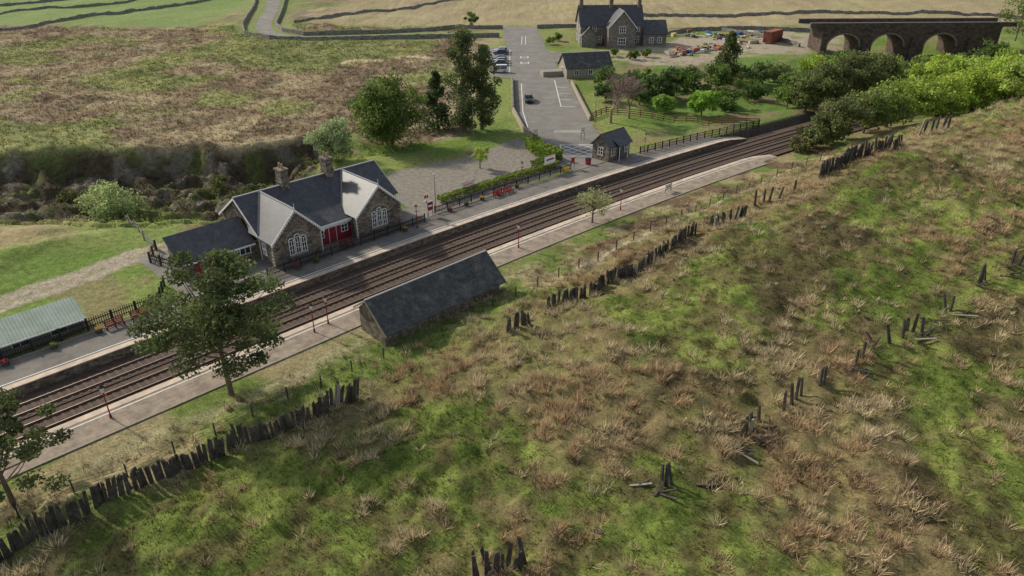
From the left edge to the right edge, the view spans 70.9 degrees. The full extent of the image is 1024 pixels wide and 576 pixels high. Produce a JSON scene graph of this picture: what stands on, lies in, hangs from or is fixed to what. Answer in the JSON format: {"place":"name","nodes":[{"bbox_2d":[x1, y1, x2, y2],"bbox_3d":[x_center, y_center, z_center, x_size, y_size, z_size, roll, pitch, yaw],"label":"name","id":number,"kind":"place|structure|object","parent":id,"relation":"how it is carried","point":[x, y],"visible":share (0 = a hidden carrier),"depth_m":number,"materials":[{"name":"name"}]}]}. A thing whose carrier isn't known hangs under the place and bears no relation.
{"place":"outdoors","nodes":[
{"label":"outdoors","id":0,"kind":"place"},
{"bbox_2d":[137,167,559,298],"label":"station apron","id":1,"kind":"object","parent":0,"point":[408,214],"visible":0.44,"depth_m":88.73,"materials":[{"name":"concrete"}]},
{"bbox_2d":[256,0,499,36],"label":"moor road","id":2,"kind":"structure","parent":0,"point":[264,23],"depth_m":261.91,"materials":[{"name":"asphalt"}]},
{"bbox_2d":[0,0,1023,575],"bbox_3d":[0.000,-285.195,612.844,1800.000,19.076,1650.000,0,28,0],"label":"ground","id":3,"kind":"structure","parent":0,"point":[92,270],"depth_m":65.62,"materials":[{"name":"plant"}]},
{"bbox_2d":[0,387,73,507],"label":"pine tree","id":4,"kind":"object","parent":3,"relation":"on","point":[28,451],"visible":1,"depth_m":49.09,"materials":[{"name":"green plant"}]},
{"bbox_2d":[0,296,86,355],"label":"green roofed shelter","id":5,"kind":"object","parent":3,"relation":"on","point":[24,326],"visible":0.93,"depth_m":68.81,"materials":[{"name":"beige paint"}]},
{"bbox_2d":[0,0,134,14],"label":"dry stone wall","id":6,"kind":"structure","parent":3,"relation":"on","point":[73,6],"depth_m":291.72,"materials":[{"name":"stone"}]},
{"bbox_2d":[55,188,88,203],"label":"shrub","id":7,"kind":"object","parent":3,"relation":"on","point":[64,197],"visible":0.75,"depth_m":114.02,"materials":[{"name":"green plant"}]},
{"bbox_2d":[0,292,157,359],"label":"picket fence","id":8,"kind":"object","parent":3,"relation":"on","point":[30,343],"visible":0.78,"depth_m":69.55,"materials":[{"name":"black paint"}]},
{"bbox_2d":[0,0,207,30],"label":"dry stone wall","id":9,"kind":"structure","parent":3,"relation":"on","point":[95,13],"depth_m":268.69,"materials":[{"name":"stone"}]},
{"bbox_2d":[73,179,148,222],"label":"shrub","id":10,"kind":"object","parent":3,"relation":"on","point":[111,204],"visible":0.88,"depth_m":105.49,"materials":[{"name":"green plant"}]},
{"bbox_2d":[0,377,358,562],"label":"snow fence","id":11,"kind":"object","parent":3,"relation":"on","point":[173,466],"visible":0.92,"depth_m":51.85,"materials":[{"name":"brown wood"}]},
{"bbox_2d":[172,197,197,219],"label":"bare sapling","id":12,"kind":"object","parent":3,"relation":"on","point":[183,209],"visible":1,"depth_m":104.50,"materials":[{"name":"green plant"}]},
{"bbox_2d":[123,248,298,395],"bbox_3d":[-23.678,3.359,58.760,12.017,13.011,12.680,0,28,0],"label":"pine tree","id":13,"kind":"object","parent":3,"relation":"on","point":[211,312],"visible":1,"depth_m":56.37,"materials":[{"name":"green plant"}]},
{"bbox_2d":[209,173,228,194],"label":"shrub","id":14,"kind":"object","parent":3,"relation":"on","point":[218,186],"visible":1,"depth_m":117.63,"materials":[{"name":"green plant"}]},
{"bbox_2d":[0,22,463,229],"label":"moor grass","id":15,"kind":"structure","parent":3,"relation":"on","point":[80,57],"depth_m":167.79,"materials":[{"name":"plant"}]},
{"bbox_2d":[167,187,400,280],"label":"walls","id":16,"kind":"structure","parent":3,"relation":"on","point":[297,221],"depth_m":85.55,"materials":[{"name":"stone"}]},
{"bbox_2d":[194,222,350,277],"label":"doors","id":17,"kind":"structure","parent":16,"relation":"attached to","point":[334,236],"depth_m":89.25,"materials":[{"name":"red paint"}]},
{"bbox_2d":[162,161,397,264],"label":"roof","id":18,"kind":"structure","parent":16,"relation":"on","point":[316,199],"depth_m":87.57,"materials":[{"name":"stone"}]},
{"bbox_2d":[183,160,404,266],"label":"bargeboards","id":19,"kind":"object","parent":18,"relation":"attached to","point":[331,224],"visible":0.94,"depth_m":85.91,"materials":[{"name":"white paint"}]},
{"bbox_2d":[273,151,333,189],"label":"chimneys","id":20,"kind":"object","parent":18,"relation":"on","point":[282,176],"visible":0.98,"depth_m":88.80,"materials":[{"name":"stone"}]},
{"bbox_2d":[232,159,377,234],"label":"ridge","id":21,"kind":"structure","parent":18,"relation":"on","point":[269,196],"depth_m":89.20,"materials":[{"name":"stone"}]},
{"bbox_2d":[239,207,387,255],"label":"window frames","id":22,"kind":"structure","parent":16,"relation":"attached to","point":[301,242],"depth_m":85.09,"materials":[{"name":"white paint"}]},
{"bbox_2d":[240,208,386,254],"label":"windows","id":23,"kind":"structure","parent":22,"relation":"in","point":[247,249],"depth_m":84.67,"materials":[{"name":"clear glass"}]},
{"bbox_2d":[261,202,401,266],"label":"quoins and sills","id":24,"kind":"object","parent":16,"relation":"attached to","point":[288,235],"visible":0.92,"depth_m":85.64,"materials":[{"name":"stone"}]},
{"bbox_2d":[302,115,353,159],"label":"shrub","id":25,"kind":"object","parent":3,"relation":"on","point":[333,137],"visible":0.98,"depth_m":114.79,"materials":[{"name":"green plant"}]},
{"bbox_2d":[266,213,425,274],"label":"picket fence","id":26,"kind":"object","parent":3,"relation":"on","point":[398,225],"visible":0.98,"depth_m":87.00,"materials":[{"name":"black paint"}]},
{"bbox_2d":[275,0,464,35],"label":"dry stone wall","id":27,"kind":"structure","parent":3,"relation":"on","point":[353,31],"depth_m":235.71,"materials":[{"name":"stone"}]},
{"bbox_2d":[242,0,498,40],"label":"dry stone wall","id":28,"kind":"structure","parent":3,"relation":"on","point":[396,36],"depth_m":225.55,"materials":[{"name":"stone"}]},
{"bbox_2d":[294,0,449,22],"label":"dry stone wall","id":29,"kind":"structure","parent":3,"relation":"on","point":[361,11],"depth_m":284.33,"materials":[{"name":"stone"}]},
{"bbox_2d":[0,134,746,399],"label":"platform","id":30,"kind":"structure","parent":3,"relation":"on","point":[37,369],"depth_m":87.63,"materials":[{"name":"concrete"}]},
{"bbox_2d":[590,127,632,161],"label":"stone shelter","id":31,"kind":"object","parent":30,"relation":"on","point":[609,146],"visible":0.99,"depth_m":117.78,"materials":[{"name":"stone"}]},
{"bbox_2d":[639,120,759,153],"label":"railing fence","id":32,"kind":"object","parent":30,"relation":"on","point":[704,134],"visible":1,"depth_m":128.56,"materials":[{"name":"metal"}]},
{"bbox_2d":[346,70,429,148],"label":"broadleaf tree","id":33,"kind":"object","parent":3,"relation":"on","point":[385,106],"visible":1,"depth_m":121.00,"materials":[{"name":"green plant"}]},
{"bbox_2d":[0,155,776,482],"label":"platform","id":34,"kind":"structure","parent":3,"relation":"on","point":[130,411],"depth_m":68.67,"materials":[{"name":"stone"}]},
{"bbox_2d":[1,152,821,519],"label":"wire fence","id":35,"kind":"object","parent":3,"relation":"on","point":[391,344],"visible":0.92,"depth_m":64.73,"materials":[{"name":"brown wood"}]},
{"bbox_2d":[353,250,506,346],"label":"stone waiting shelter","id":36,"kind":"object","parent":3,"relation":"on","point":[390,316],"visible":0.99,"depth_m":71.89,"materials":[{"name":"stone"}]},
{"bbox_2d":[414,70,458,133],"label":"conifer tree","id":37,"kind":"object","parent":3,"relation":"on","point":[441,112],"visible":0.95,"depth_m":132.91,"materials":[{"name":"green plant"}]},
{"bbox_2d":[440,24,486,132],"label":"tall tree","id":38,"kind":"object","parent":3,"relation":"on","point":[462,64],"visible":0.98,"depth_m":127.90,"materials":[{"name":"green plant"}]},
{"bbox_2d":[387,139,543,212],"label":"forecourt","id":39,"kind":"structure","parent":3,"relation":"on","point":[414,186],"depth_m":112.53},
{"bbox_2d":[0,102,959,442],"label":"railway track","id":40,"kind":"structure","parent":3,"relation":"on","point":[118,380],"depth_m":83.45,"materials":[{"name":"metal"}]},
{"bbox_2d":[465,44,501,129],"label":"tall tree","id":41,"kind":"object","parent":3,"relation":"on","point":[482,66],"visible":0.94,"depth_m":129.34,"materials":[{"name":"green plant"}]},
{"bbox_2d":[436,159,559,202],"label":"hedge","id":42,"kind":"object","parent":3,"relation":"on","point":[506,177],"visible":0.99,"depth_m":107.47,"materials":[{"name":"green plant"}]},
{"bbox_2d":[471,536,526,575],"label":"broken snow fence","id":43,"kind":"object","parent":3,"relation":"on","point":[499,563],"visible":0.84,"depth_m":43.84,"materials":[{"name":"grey wood"}]},
{"bbox_2d":[434,163,571,213],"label":"picket fence","id":44,"kind":"object","parent":3,"relation":"on","point":[547,174],"visible":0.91,"depth_m":104.66,"materials":[{"name":"black paint"}]},
{"bbox_2d":[0,98,1023,575],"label":"rush tufts","id":45,"kind":"object","parent":3,"relation":"on","point":[722,446],"visible":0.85,"depth_m":58.10,"materials":[{"name":"beige plant"}]},
{"bbox_2d":[506,309,532,335],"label":"snow fence","id":46,"kind":"object","parent":3,"relation":"on","point":[524,316],"visible":0.98,"depth_m":69.35,"materials":[{"name":"grey wood"}]},
{"bbox_2d":[524,134,563,159],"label":"hedge","id":47,"kind":"object","parent":3,"relation":"on","point":[538,146],"visible":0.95,"depth_m":119.58,"materials":[{"name":"green plant"}]},
{"bbox_2d":[490,27,603,172],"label":"car park","id":48,"kind":"structure","parent":3,"relation":"on","point":[550,119],"depth_m":154.54,"materials":[{"name":"asphalt"}]},
{"bbox_2d":[540,51,613,78],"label":"stone outbuilding","id":49,"kind":"structure","parent":3,"relation":"on","point":[579,65],"depth_m":174.84,"materials":[{"name":"stone"}]},
{"bbox_2d":[573,185,615,222],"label":"sapling","id":50,"kind":"object","parent":3,"relation":"on","point":[596,199],"visible":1,"depth_m":93.92,"materials":[{"name":"green plant"}]},
{"bbox_2d":[592,66,620,86],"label":"shrub","id":51,"kind":"object","parent":3,"relation":"on","point":[602,74],"visible":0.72,"depth_m":163.71,"materials":[{"name":"green plant"}]},
{"bbox_2d":[594,80,618,101],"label":"shrub","id":52,"kind":"object","parent":3,"relation":"on","point":[601,89],"visible":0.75,"depth_m":152.04,"materials":[{"name":"green plant"}]},
{"bbox_2d":[546,221,696,310],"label":"snow fence","id":53,"kind":"object","parent":3,"relation":"on","point":[622,272],"visible":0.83,"depth_m":77.31,"materials":[{"name":"brown wood"}]},
{"bbox_2d":[576,11,666,47],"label":"walls","id":54,"kind":"structure","parent":3,"relation":"on","point":[610,36],"depth_m":211.54,"materials":[{"name":"stone"}]},
{"bbox_2d":[575,5,667,36],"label":"roof","id":55,"kind":"structure","parent":54,"relation":"on","point":[606,16],"depth_m":213.03,"materials":[{"name":"stone"}]},
{"bbox_2d":[603,72,640,122],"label":"bare tree","id":56,"kind":"object","parent":3,"relation":"on","point":[623,90],"visible":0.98,"depth_m":134.98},
{"bbox_2d":[617,73,649,118],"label":"bare tree","id":57,"kind":"object","parent":3,"relation":"on","point":[633,96],"visible":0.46,"depth_m":139.19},
{"bbox_2d":[630,77,651,104],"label":"shrub","id":58,"kind":"object","parent":3,"relation":"on","point":[644,97],"visible":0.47,"depth_m":150.84,"materials":[{"name":"green plant"}]},
{"bbox_2d":[645,67,682,96],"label":"shrub","id":59,"kind":"object","parent":3,"relation":"on","point":[668,85],"visible":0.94,"depth_m":155.41,"materials":[{"name":"green plant"}]},
{"bbox_2d":[651,94,676,113],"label":"shrub","id":60,"kind":"object","parent":3,"relation":"on","point":[665,102],"visible":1,"depth_m":144.89,"materials":[{"name":"green plant"}]},
{"bbox_2d":[659,461,672,485],"bbox_3d":[10.673,12.941,49.577,1.007,2.181,0.588,-19,33,-31],"label":"broken snow fence","id":61,"kind":"object","parent":3,"relation":"on","point":[668,476],"visible":0.79,"depth_m":49.47,"materials":[{"name":"grey wood"}]},
{"bbox_2d":[591,106,759,124],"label":"timber fence","id":62,"kind":"object","parent":3,"relation":"on","point":[674,118],"visible":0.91,"depth_m":141.01,"materials":[{"name":"wood"}]},
{"bbox_2d":[678,64,711,93],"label":"shrub","id":63,"kind":"object","parent":3,"relation":"on","point":[689,76],"visible":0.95,"depth_m":156.75,"materials":[{"name":"green plant"}]},
{"bbox_2d":[687,90,721,115],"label":"shrub","id":64,"kind":"object","parent":3,"relation":"on","point":[700,101],"visible":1,"depth_m":142.07,"materials":[{"name":"green plant"}]},
{"bbox_2d":[667,29,744,39],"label":"scrap pile","id":65,"kind":"object","parent":3,"relation":"on","point":[716,35],"visible":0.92,"depth_m":230.02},
{"bbox_2d":[701,64,733,86],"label":"shrub","id":66,"kind":"object","parent":3,"relation":"on","point":[721,76],"visible":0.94,"depth_m":163.15,"materials":[{"name":"green plant"}]},
{"bbox_2d":[709,30,744,78],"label":"pine tree","id":67,"kind":"object","parent":3,"relation":"on","point":[733,45],"visible":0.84,"depth_m":170.50,"materials":[{"name":"green plant"}]},
{"bbox_2d":[711,84,742,103],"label":"shrub","id":68,"kind":"object","parent":3,"relation":"on","point":[724,92],"visible":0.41,"depth_m":151.00,"materials":[{"name":"green plant"}]},
{"bbox_2d":[708,205,747,226],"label":"snow fence","id":69,"kind":"object","parent":3,"relation":"on","point":[743,211],"visible":0.66,"depth_m":86.12,"materials":[{"name":"grey wood"}]},
{"bbox_2d":[717,96,738,111],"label":"shrub","id":70,"kind":"object","parent":3,"relation":"on","point":[731,106],"visible":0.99,"depth_m":146.06,"materials":[{"name":"green plant"}]},
{"bbox_2d":[668,26,809,34],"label":"dry stone wall","id":71,"kind":"structure","parent":3,"relation":"on","point":[711,28],"depth_m":240.37,"materials":[{"name":"stone"}]},
{"bbox_2d":[733,76,770,100],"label":"shrub","id":72,"kind":"object","parent":3,"relation":"on","point":[754,89],"visible":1,"depth_m":157.11,"materials":[{"name":"green plant"}]},
{"bbox_2d":[734,60,769,85],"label":"shrub","id":73,"kind":"object","parent":3,"relation":"on","point":[762,75],"visible":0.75,"depth_m":166.52,"materials":[{"name":"green plant"}]},
{"bbox_2d":[740,405,776,435],"bbox_3d":[18.483,10.296,54.661,2.898,2.166,2.226,0,28,0],"label":"broken snow fence","id":74,"kind":"object","parent":3,"relation":"on","point":[746,422],"visible":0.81,"depth_m":54.43,"materials":[{"name":"grey wood"}]},
{"bbox_2d":[721,27,800,46],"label":"dry stone wall","id":75,"kind":"structure","parent":3,"relation":"on","point":[788,41],"depth_m":229.05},
{"bbox_2d":[763,28,783,42],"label":"shipping container","id":76,"kind":"object","parent":3,"relation":"on","point":[773,35],"visible":1,"depth_m":218.55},
{"bbox_2d":[756,61,792,83],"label":"shrub","id":77,"kind":"object","parent":3,"relation":"on","point":[776,71],"visible":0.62,"depth_m":170.35,"materials":[{"name":"green plant"}]},
{"bbox_2d":[773,84,794,107],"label":"shrub","id":78,"kind":"object","parent":3,"relation":"on","point":[781,94],"visible":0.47,"depth_m":150.45,"materials":[{"name":"green plant"}]},
{"bbox_2d":[782,377,803,410],"bbox_3d":[22.260,8.203,56.694,2.744,2.841,0.459,-20,34,-33],"label":"broken snow fence","id":79,"kind":"object","parent":3,"relation":"on","point":[795,397],"visible":0.88,"depth_m":56.48,"materials":[{"name":"grey wood"}]},
{"bbox_2d":[778,68,811,88],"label":"broadleaf tree","id":80,"kind":"object","parent":3,"relation":"on","point":[786,80],"visible":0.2,"depth_m":159.98,"materials":[{"name":"green plant"}]},
{"bbox_2d":[788,135,814,152],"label":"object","id":81,"kind":"object","parent":3,"relation":"on","point":[802,144],"visible":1,"depth_m":121.30,"materials":[{"name":"green plant"}]},
{"bbox_2d":[786,72,836,110],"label":"broadleaf tree","id":82,"kind":"object","parent":3,"relation":"on","point":[803,93],"visible":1,"depth_m":144.05,"materials":[{"name":"green plant"}]},
{"bbox_2d":[797,54,826,75],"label":"broadleaf tree","id":83,"kind":"object","parent":3,"relation":"on","point":[813,63],"visible":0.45,"depth_m":171.83,"materials":[{"name":"green plant"}]},
{"bbox_2d":[795,124,830,146],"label":"tree","id":84,"kind":"object","parent":3,"relation":"on","point":[817,134],"visible":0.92,"depth_m":122.44,"materials":[{"name":"green plant"}]},
{"bbox_2d":[807,107,854,142],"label":"tree","id":85,"kind":"object","parent":3,"relation":"on","point":[835,125],"visible":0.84,"depth_m":124.45,"materials":[{"name":"green plant"}]},
{"bbox_2d":[643,9,1023,18],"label":"dry stone wall","id":86,"kind":"structure","parent":3,"relation":"on","point":[818,11],"depth_m":274.34,"materials":[{"name":"stone"}]},
{"bbox_2d":[808,53,864,104],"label":"broadleaf tree","id":87,"kind":"object","parent":3,"relation":"on","point":[841,76],"visible":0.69,"depth_m":145.57,"materials":[{"name":"green plant"}]},
{"bbox_2d":[819,145,855,178],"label":"snow fence","id":88,"kind":"object","parent":3,"relation":"on","point":[846,157],"visible":0.81,"depth_m":94.55,"materials":[{"name":"grey wood"}]},
{"bbox_2d":[820,96,875,136],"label":"tree","id":89,"kind":"object","parent":3,"relation":"on","point":[854,110],"visible":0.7,"depth_m":125.67,"materials":[{"name":"green plant"}]},
{"bbox_2d":[834,49,889,97],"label":"broadleaf tree","id":90,"kind":"object","parent":3,"relation":"on","point":[856,62],"visible":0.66,"depth_m":148.64,"materials":[{"name":"green plant"}]},
{"bbox_2d":[844,88,896,132],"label":"tree","id":91,"kind":"object","parent":3,"relation":"on","point":[875,101],"visible":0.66,"depth_m":128.97,"materials":[{"name":"green plant"}]},
{"bbox_2d":[851,134,902,160],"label":"snow fence","id":92,"kind":"object","parent":3,"relation":"on","point":[882,144],"visible":0.7,"depth_m":97.56,"materials":[{"name":"grey wood"}]},
{"bbox_2d":[854,319,905,366],"bbox_3d":[31.044,4.365,61.996,6.522,3.091,1.933,-15,32,-27],"label":"broken snow fence","id":93,"kind":"object","parent":3,"relation":"on","point":[888,337],"visible":0.95,"depth_m":61.98,"materials":[{"name":"grey wood"}]},
{"bbox_2d":[857,49,903,93],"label":"broadleaf tree","id":94,"kind":"object","parent":3,"relation":"on","point":[887,65],"visible":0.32,"depth_m":154.25,"materials":[{"name":"green plant"}]},
{"bbox_2d":[868,75,919,127],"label":"tree","id":95,"kind":"object","parent":3,"relation":"on","point":[899,100],"visible":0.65,"depth_m":131.83,"materials":[{"name":"green plant"}]},
{"bbox_2d":[798,17,1017,61],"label":"stone arch bridge","id":96,"kind":"structure","parent":3,"relation":"on","point":[907,38],"depth_m":207.58,"materials":[{"name":"stone"}]},
{"bbox_2d":[901,53,942,78],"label":"broadleaf tree","id":97,"kind":"object","parent":3,"relation":"on","point":[921,61],"visible":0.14,"depth_m":159.67,"materials":[{"name":"green plant"}]},
{"bbox_2d":[896,75,958,121],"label":"tree","id":98,"kind":"object","parent":3,"relation":"on","point":[933,93],"visible":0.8,"depth_m":135.23,"materials":[{"name":"green plant"}]},
{"bbox_2d":[904,59,952,89],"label":"broadleaf tree","id":99,"kind":"object","parent":3,"relation":"on","point":[928,71],"visible":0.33,"depth_m":147.55,"materials":[{"name":"green plant"}]},
{"bbox_2d":[917,115,952,135],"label":"snow fence","id":100,"kind":"object","parent":3,"relation":"on","point":[937,124],"visible":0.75,"depth_m":102.03,"materials":[{"name":"grey wood"}]},
{"bbox_2d":[922,70,976,116],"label":"tree","id":101,"kind":"object","parent":3,"relation":"on","point":[951,79],"visible":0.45,"depth_m":138.24,"materials":[{"name":"green plant"}]},
{"bbox_2d":[939,54,983,75],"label":"broadleaf tree","id":102,"kind":"object","parent":3,"relation":"on","point":[960,63],"visible":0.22,"depth_m":148.80,"materials":[{"name":"green plant"}]},
{"bbox_2d":[956,71,1000,110],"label":"broadleaf tree","id":103,"kind":"object","parent":3,"relation":"on","point":[976,100],"visible":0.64,"depth_m":140.86,"materials":[{"name":"green plant"}]},
{"bbox_2d":[951,60,1006,108],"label":"tree","id":104,"kind":"object","parent":3,"relation":"on","point":[995,77],"visible":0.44,"depth_m":140.63,"materials":[{"name":"green plant"}]},
{"bbox_2d":[978,38,1009,58],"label":"broadleaf tree","id":105,"kind":"object","parent":3,"relation":"on","point":[990,49],"visible":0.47,"depth_m":194.90,"materials":[{"name":"green plant"}]},
{"bbox_2d":[975,49,1023,102],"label":"broadleaf tree","id":106,"kind":"object","parent":3,"relation":"on","point":[1011,54],"visible":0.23,"depth_m":145.62,"materials":[{"name":"green plant"}]},
{"bbox_2d":[996,0,1023,40],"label":"broadleaf tree","id":107,"kind":"object","parent":3,"relation":"on","point":[1021,19],"visible":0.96,"depth_m":223.62,"materials":[{"name":"green plant"}]},
{"bbox_2d":[997,57,1023,99],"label":"broadleaf tree","id":108,"kind":"object","parent":3,"relation":"on","point":[1015,80],"visible":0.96,"depth_m":137.43,"materials":[{"name":"green plant"}]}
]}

